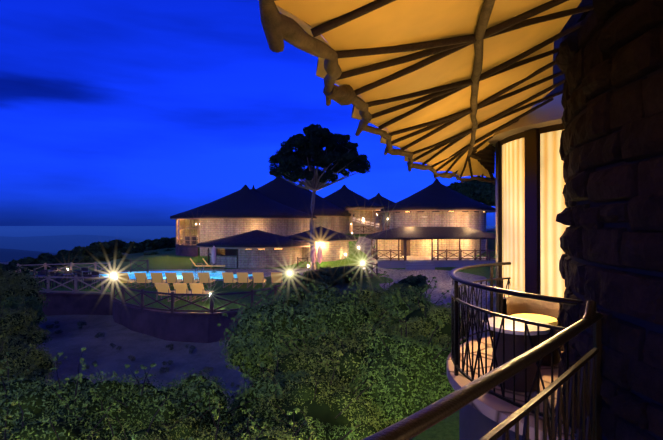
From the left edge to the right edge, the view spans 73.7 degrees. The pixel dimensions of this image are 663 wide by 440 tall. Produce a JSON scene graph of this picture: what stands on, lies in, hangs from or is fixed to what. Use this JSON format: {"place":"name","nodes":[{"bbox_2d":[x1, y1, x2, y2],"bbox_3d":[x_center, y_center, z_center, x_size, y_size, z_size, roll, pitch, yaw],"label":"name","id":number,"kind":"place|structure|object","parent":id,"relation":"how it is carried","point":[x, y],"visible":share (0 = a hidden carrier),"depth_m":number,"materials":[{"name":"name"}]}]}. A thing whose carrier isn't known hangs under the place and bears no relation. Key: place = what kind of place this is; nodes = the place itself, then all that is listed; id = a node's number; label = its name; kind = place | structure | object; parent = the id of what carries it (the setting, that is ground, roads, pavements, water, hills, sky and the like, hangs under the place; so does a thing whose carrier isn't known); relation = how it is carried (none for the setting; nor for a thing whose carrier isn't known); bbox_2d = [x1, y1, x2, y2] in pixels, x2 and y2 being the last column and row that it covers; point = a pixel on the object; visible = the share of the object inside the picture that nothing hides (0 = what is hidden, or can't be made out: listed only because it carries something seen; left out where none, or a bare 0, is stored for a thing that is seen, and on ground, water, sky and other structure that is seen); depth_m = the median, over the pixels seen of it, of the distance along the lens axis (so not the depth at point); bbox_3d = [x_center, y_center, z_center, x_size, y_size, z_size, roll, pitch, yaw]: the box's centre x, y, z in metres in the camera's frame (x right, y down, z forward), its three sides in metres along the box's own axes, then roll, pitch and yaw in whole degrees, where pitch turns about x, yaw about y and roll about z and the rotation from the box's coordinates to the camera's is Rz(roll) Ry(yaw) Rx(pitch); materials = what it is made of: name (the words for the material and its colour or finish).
{"place":"outdoors","nodes":[
{"label":"outdoors","id":0,"kind":"place"},
{"bbox_2d":[0,226,495,439],"bbox_3d":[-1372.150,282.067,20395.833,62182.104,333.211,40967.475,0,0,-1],"label":"terrain","id":1,"kind":"structure","parent":0,"point":[71,340],"depth_m":20.73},
{"bbox_2d":[46,321,239,409],"bbox_3d":[-6.691,5.822,15.953,19.009,2.562,15.579,0,0,-1],"label":"bank scrub","id":2,"kind":"object","parent":1,"relation":"on","point":[80,324],"visible":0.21,"depth_m":18.41,"materials":[{"name":"green plant"}]},
{"bbox_2d":[0,271,368,439],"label":"shrubs","id":3,"kind":"object","parent":1,"relation":"on","point":[286,377],"visible":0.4,"depth_m":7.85,"materials":[{"name":"green plant"}]},
{"bbox_2d":[27,261,385,342],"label":"pool terrace","id":4,"kind":"structure","parent":1,"relation":"on","point":[198,327],"depth_m":24.75,"materials":[{"name":"red paint"}]},
{"bbox_2d":[9,262,113,293],"bbox_3d":[-17.671,3.710,28.437,6.354,1.060,11.692,0,0,-27],"label":"platform fence","id":5,"kind":"object","parent":4,"relation":"on","point":[75,279],"visible":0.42,"depth_m":25.26,"materials":[{"name":"brown wood"}]},
{"bbox_2d":[26,267,110,289],"bbox_3d":[-17.145,3.778,29.035,6.355,0.930,4.835,0,0,-1],"label":"railing","id":6,"kind":"object","parent":4,"relation":"on","point":[82,272],"visible":0.58,"depth_m":28.42,"materials":[{"name":"black"}]},
{"bbox_2d":[116,258,282,301],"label":"sun loungers","id":7,"kind":"object","parent":4,"relation":"on","point":[160,284],"visible":0.94,"depth_m":27.51,"materials":[{"name":"beige fabric"}]},
{"bbox_2d":[111,259,372,313],"bbox_3d":[-8.090,3.704,27.311,19.792,1.060,14.553,0,0,11],"label":"terrace fence","id":8,"kind":"object","parent":4,"relation":"on","point":[123,301],"visible":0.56,"depth_m":20.42,"materials":[{"name":"brown wood"}]},
{"bbox_2d":[0,271,464,439],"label":"bushes","id":9,"kind":"object","parent":1,"relation":"on","point":[165,413],"visible":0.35,"depth_m":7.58,"materials":[{"name":"green plant"}]},
{"bbox_2d":[0,265,480,439],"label":"shrubs","id":10,"kind":"object","parent":1,"relation":"on","point":[17,287],"visible":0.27,"depth_m":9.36,"materials":[{"name":"green plant"}]},
{"bbox_2d":[0,268,482,439],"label":"shrub twigs","id":11,"kind":"object","parent":1,"relation":"on","point":[88,436],"visible":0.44,"depth_m":7.04,"materials":[{"name":"green plant"}]},
{"bbox_2d":[6,180,495,289],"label":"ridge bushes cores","id":12,"kind":"object","parent":1,"relation":"on","point":[308,279],"visible":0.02,"depth_m":40.92,"materials":[{"name":"green plant"}]},
{"bbox_2d":[0,176,495,291],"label":"ridge bushes","id":13,"kind":"object","parent":12,"relation":"on","point":[468,188],"visible":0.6,"depth_m":54.67,"materials":[{"name":"green plant"}]},
{"bbox_2d":[268,124,370,269],"bbox_3d":[-1.048,-2.118,36.929,8.469,12.828,6.347,0,0,-1],"label":"tree","id":14,"kind":"object","parent":1,"relation":"on","point":[287,158],"depth_m":35.44,"materials":[{"name":"green plant"}]},
{"bbox_2d":[170,208,495,268],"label":"building trim","id":15,"kind":"structure","parent":1,"relation":"on","point":[374,253],"depth_m":42.05,"materials":[{"name":"brown wood"}]},
{"bbox_2d":[170,176,495,247],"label":"thatch roofs","id":16,"kind":"structure","parent":15,"relation":"on","point":[278,197],"depth_m":46.27,"materials":[{"name":"black wicker"}]},
{"bbox_2d":[225,237,495,306],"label":"ground","id":17,"kind":"structure","parent":1,"relation":"on","point":[443,279],"depth_m":33.81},
{"bbox_2d":[211,244,321,272],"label":"closed umbrellas","id":18,"kind":"object","parent":17,"relation":"on","point":[313,254],"visible":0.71,"depth_m":36.23,"materials":[{"name":"white fabric"}]},
{"bbox_2d":[366,261,377,277],"bbox_3d":[3.090,3.804,34.116,0.143,1.064,1.844,0,0,-23],"label":"railing","id":19,"kind":"object","parent":17,"relation":"on","point":[376,273],"visible":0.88,"depth_m":33.63,"materials":[{"name":"brown wood"}]},
{"bbox_2d":[555,0,662,439],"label":"stone wall","id":20,"kind":"structure","parent":1,"relation":"on","point":[609,59],"depth_m":2.56,"materials":[{"name":"brown stone"}]},
{"bbox_2d":[259,0,593,184],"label":"canopy poles","id":21,"kind":"object","parent":20,"relation":"attached to","point":[279,28],"visible":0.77,"depth_m":2.67,"materials":[{"name":"brown wood"}]},
{"bbox_2d":[274,0,581,177],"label":"canopy canvas","id":22,"kind":"object","parent":21,"relation":"attached to","point":[397,22],"visible":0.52,"depth_m":2.74,"materials":[{"name":"beige fabric"}]},
{"bbox_2d":[447,336,575,439],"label":"balcony slabs","id":23,"kind":"structure","parent":20,"relation":"attached to","point":[482,415],"depth_m":4.18,"materials":[{"name":"paint"}]},
{"bbox_2d":[362,262,602,439],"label":"iron railings","id":24,"kind":"object","parent":23,"relation":"on","point":[430,416],"visible":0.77,"depth_m":2.52,"materials":[{"name":"black metal"}]},
{"bbox_2d":[484,296,562,391],"bbox_3d":[2.058,1.252,4.695,0.668,0.670,1.637,0,0,34],"label":"table","id":25,"kind":"object","parent":23,"relation":"on","point":[544,312],"visible":0.67,"depth_m":4.26,"materials":[{"name":"brown"}]},
{"bbox_2d":[487,38,568,351],"bbox_3d":[3.992,1.816,6.278,3.380,8.600,3.362,0,0,-1],"label":"bay window","id":26,"kind":"structure","parent":20,"relation":"attached to","point":[530,183],"depth_m":5.74,"materials":[{"name":"glass"},{"name":"wood"},{"name":"fabric"}]},
{"bbox_2d":[0,0,495,225],"label":"sky","id":27,"kind":"structure","parent":0,"point":[113,112],"materials":[{"name":"blue"}]},
{"bbox_2d":[210,248,452,308],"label":"lamps","id":28,"kind":"object","parent":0,"point":[308,270],"visible":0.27,"depth_m":30.06,"materials":[{"name":"metal"}]},
{"bbox_2d":[181,211,485,267],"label":"lodge stone walls","id":29,"kind":"structure","parent":0,"point":[212,229],"depth_m":43.42,"materials":[{"name":"beige stone"}]},
{"bbox_2d":[176,211,495,269],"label":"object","id":30,"kind":"object","parent":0,"point":[418,263],"visible":0.5,"depth_m":39.16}
]}

